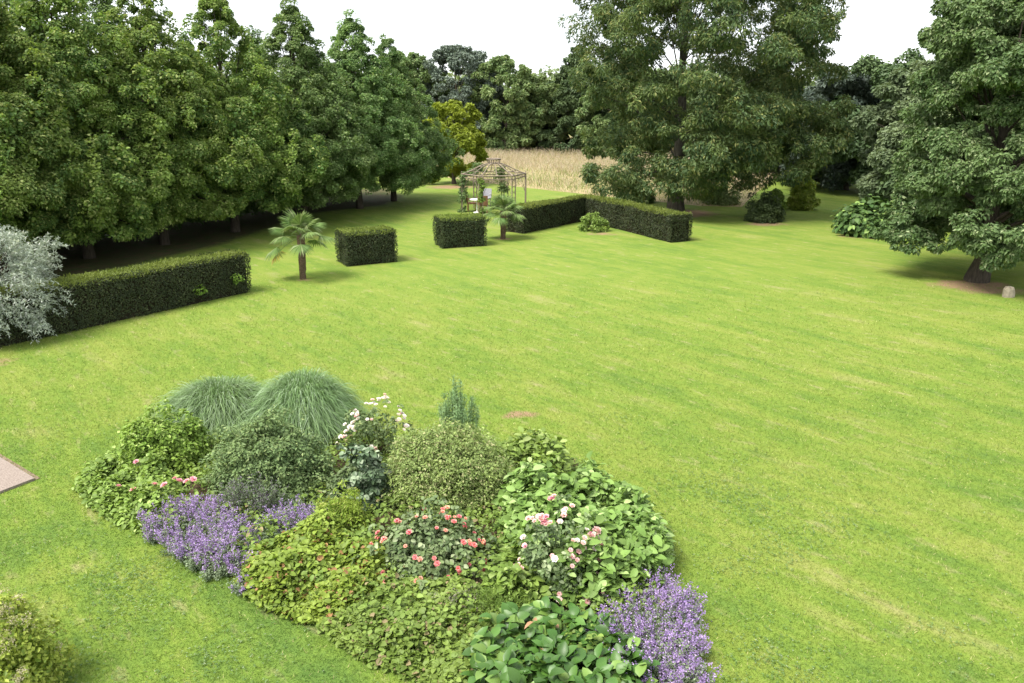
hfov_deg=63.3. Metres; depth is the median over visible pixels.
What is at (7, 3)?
lime tree
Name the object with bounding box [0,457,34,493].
slab
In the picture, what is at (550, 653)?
leathery plant
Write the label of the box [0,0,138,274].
lime tree
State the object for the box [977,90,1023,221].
broadleaf tree
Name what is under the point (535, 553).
rose bush
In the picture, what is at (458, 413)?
feathery plant
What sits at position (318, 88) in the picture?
lime tree
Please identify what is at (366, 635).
ground cover
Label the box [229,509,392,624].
ground cover
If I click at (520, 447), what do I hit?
leafy perennial
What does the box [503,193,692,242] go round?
clipped hedge
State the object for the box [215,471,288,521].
sage plant
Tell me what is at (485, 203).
garden chair
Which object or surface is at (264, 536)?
catmint
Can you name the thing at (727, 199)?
bush
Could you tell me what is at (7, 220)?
lime tree
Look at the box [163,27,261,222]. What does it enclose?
lime tree
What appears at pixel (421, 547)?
rose bush
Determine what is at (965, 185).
broadleaf tree
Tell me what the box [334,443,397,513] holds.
dark leaved shrub
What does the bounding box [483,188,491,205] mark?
garden chair
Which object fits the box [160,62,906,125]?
wood
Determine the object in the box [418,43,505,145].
pine tree
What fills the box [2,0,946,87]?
sky
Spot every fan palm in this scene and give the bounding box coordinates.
[264,207,337,279]
[482,193,524,238]
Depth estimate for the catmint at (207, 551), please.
11.29 m
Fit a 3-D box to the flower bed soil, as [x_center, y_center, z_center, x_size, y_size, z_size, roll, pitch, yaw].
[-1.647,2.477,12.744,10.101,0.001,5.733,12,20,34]
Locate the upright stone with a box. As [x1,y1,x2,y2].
[1002,286,1014,297]
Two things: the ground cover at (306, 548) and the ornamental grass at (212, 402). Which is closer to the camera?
the ground cover at (306, 548)
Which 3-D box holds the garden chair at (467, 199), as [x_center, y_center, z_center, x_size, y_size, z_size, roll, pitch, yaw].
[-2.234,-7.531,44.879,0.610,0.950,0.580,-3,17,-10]
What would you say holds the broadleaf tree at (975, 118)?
on the lawn at (800, 247)
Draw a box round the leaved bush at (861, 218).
[830,194,897,238]
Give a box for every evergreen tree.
[759,86,822,177]
[779,69,882,191]
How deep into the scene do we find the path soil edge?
13.95 m
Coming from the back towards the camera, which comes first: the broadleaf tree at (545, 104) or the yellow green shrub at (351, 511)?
the broadleaf tree at (545, 104)
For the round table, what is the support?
on the lawn at (800, 247)
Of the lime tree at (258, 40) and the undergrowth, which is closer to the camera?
the undergrowth
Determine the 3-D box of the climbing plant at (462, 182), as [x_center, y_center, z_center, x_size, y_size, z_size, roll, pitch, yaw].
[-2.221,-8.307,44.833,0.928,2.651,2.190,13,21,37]
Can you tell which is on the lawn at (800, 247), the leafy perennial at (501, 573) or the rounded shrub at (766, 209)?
the rounded shrub at (766, 209)
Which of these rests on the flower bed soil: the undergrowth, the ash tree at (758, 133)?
the undergrowth
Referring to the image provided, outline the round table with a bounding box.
[470,198,477,212]
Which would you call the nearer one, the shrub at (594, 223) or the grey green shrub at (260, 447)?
the grey green shrub at (260, 447)
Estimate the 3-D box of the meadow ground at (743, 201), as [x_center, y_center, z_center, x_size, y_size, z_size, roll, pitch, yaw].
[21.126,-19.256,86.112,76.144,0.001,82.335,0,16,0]
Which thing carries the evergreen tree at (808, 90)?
on the lawn at (800, 247)
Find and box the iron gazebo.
[461,158,525,213]
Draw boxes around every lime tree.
[0,0,123,253]
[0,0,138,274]
[0,0,209,258]
[0,93,62,261]
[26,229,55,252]
[61,0,275,244]
[68,0,204,237]
[136,0,331,231]
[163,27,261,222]
[228,24,298,212]
[240,0,378,215]
[289,42,355,201]
[299,9,431,208]
[351,33,464,200]
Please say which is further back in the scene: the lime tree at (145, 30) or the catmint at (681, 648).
the lime tree at (145, 30)
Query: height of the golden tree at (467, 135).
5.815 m
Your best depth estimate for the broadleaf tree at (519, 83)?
88.14 m
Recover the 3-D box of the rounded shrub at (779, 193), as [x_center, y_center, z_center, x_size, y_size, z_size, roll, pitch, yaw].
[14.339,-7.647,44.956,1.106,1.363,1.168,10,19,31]
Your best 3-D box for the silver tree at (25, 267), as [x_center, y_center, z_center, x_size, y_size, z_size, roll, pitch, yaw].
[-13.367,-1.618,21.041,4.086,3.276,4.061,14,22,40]
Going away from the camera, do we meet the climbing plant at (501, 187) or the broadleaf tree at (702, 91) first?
the climbing plant at (501, 187)
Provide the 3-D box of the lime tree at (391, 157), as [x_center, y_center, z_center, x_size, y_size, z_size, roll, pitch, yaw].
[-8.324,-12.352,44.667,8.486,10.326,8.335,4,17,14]
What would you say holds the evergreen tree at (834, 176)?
on the lawn at (800, 247)
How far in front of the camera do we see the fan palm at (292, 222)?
27.68 m
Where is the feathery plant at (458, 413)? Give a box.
[437,373,479,432]
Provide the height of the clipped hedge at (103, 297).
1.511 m
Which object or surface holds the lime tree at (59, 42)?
on the lawn at (800, 247)
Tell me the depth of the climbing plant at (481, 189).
42.87 m
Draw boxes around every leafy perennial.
[309,463,362,506]
[480,539,556,616]
[491,426,577,490]
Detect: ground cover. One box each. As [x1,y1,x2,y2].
[71,445,196,537]
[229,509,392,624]
[315,575,503,682]
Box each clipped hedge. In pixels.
[0,249,251,346]
[334,225,397,265]
[431,212,487,248]
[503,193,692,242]
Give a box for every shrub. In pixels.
[0,583,77,682]
[111,395,215,479]
[198,402,335,504]
[312,479,374,535]
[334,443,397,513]
[377,416,517,519]
[490,451,676,613]
[577,212,609,232]
[743,191,785,223]
[769,188,786,210]
[786,176,821,210]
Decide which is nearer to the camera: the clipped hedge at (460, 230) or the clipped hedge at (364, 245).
the clipped hedge at (364, 245)
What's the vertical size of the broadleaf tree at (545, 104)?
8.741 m
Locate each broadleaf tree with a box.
[383,51,450,119]
[461,54,548,153]
[504,72,582,148]
[567,66,659,150]
[628,64,723,155]
[690,65,782,149]
[820,47,925,183]
[849,59,967,205]
[873,0,1023,283]
[875,121,978,231]
[938,35,1022,224]
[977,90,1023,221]
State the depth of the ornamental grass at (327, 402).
14.74 m
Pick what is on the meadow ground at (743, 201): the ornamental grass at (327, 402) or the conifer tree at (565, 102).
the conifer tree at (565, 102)
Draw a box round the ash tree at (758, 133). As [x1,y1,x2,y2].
[556,0,856,211]
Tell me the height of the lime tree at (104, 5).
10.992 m
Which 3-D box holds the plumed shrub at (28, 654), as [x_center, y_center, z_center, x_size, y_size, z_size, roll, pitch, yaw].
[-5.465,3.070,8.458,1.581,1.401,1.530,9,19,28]
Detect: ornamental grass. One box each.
[138,374,270,445]
[232,367,381,443]
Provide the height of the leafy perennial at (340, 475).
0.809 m
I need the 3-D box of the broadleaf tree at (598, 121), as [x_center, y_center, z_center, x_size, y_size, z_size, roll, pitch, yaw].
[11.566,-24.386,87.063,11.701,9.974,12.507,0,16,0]
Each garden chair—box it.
[465,195,475,211]
[477,196,487,212]
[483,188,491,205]
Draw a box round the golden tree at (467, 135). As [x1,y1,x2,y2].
[422,99,488,183]
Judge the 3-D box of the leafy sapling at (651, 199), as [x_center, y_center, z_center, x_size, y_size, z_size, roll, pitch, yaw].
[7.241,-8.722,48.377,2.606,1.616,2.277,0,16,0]
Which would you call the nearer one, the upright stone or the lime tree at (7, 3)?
the upright stone
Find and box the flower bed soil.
[103,435,646,682]
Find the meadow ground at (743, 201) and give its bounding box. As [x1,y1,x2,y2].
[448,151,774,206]
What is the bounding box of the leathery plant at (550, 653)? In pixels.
[460,595,660,682]
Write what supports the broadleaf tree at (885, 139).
on the lawn at (800, 247)
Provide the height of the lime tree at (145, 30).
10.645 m
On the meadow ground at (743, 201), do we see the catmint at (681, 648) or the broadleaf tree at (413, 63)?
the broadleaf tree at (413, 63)
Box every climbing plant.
[456,162,486,212]
[477,177,486,213]
[493,166,509,208]
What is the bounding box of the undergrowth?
[90,427,674,678]
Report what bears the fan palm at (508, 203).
on the lawn at (800, 247)
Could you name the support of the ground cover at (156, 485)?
on the flower bed soil
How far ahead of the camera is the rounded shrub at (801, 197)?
45.12 m
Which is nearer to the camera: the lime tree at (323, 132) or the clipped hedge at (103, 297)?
the clipped hedge at (103, 297)
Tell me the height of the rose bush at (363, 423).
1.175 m
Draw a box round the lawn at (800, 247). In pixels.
[0,127,1023,682]
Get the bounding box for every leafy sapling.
[614,181,655,203]
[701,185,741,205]
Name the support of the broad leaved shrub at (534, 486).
on the flower bed soil
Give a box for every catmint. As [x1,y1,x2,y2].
[136,493,261,596]
[222,489,314,543]
[256,498,328,537]
[584,564,723,682]
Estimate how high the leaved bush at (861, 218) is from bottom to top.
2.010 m
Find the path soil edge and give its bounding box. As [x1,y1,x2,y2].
[0,454,39,479]
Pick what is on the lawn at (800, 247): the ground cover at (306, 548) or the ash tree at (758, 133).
the ash tree at (758, 133)
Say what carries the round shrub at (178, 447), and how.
on the flower bed soil
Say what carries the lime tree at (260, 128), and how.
on the lawn at (800, 247)
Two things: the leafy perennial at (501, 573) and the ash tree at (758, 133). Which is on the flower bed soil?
the leafy perennial at (501, 573)
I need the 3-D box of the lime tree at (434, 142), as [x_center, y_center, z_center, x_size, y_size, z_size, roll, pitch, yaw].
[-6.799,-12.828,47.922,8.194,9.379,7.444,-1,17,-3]
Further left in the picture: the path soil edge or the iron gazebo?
the path soil edge
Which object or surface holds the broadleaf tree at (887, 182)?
on the lawn at (800, 247)
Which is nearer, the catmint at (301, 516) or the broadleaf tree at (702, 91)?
the catmint at (301, 516)
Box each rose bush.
[329,393,413,456]
[351,495,500,592]
[510,493,604,610]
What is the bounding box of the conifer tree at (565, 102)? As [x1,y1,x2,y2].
[528,45,609,153]
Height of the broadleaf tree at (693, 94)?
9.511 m
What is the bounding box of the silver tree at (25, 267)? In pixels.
[0,224,75,342]
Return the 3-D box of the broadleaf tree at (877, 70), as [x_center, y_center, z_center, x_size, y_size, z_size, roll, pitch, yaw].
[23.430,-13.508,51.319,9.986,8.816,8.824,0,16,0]
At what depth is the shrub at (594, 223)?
38.02 m
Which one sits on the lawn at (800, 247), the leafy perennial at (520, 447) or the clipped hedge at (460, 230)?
the clipped hedge at (460, 230)

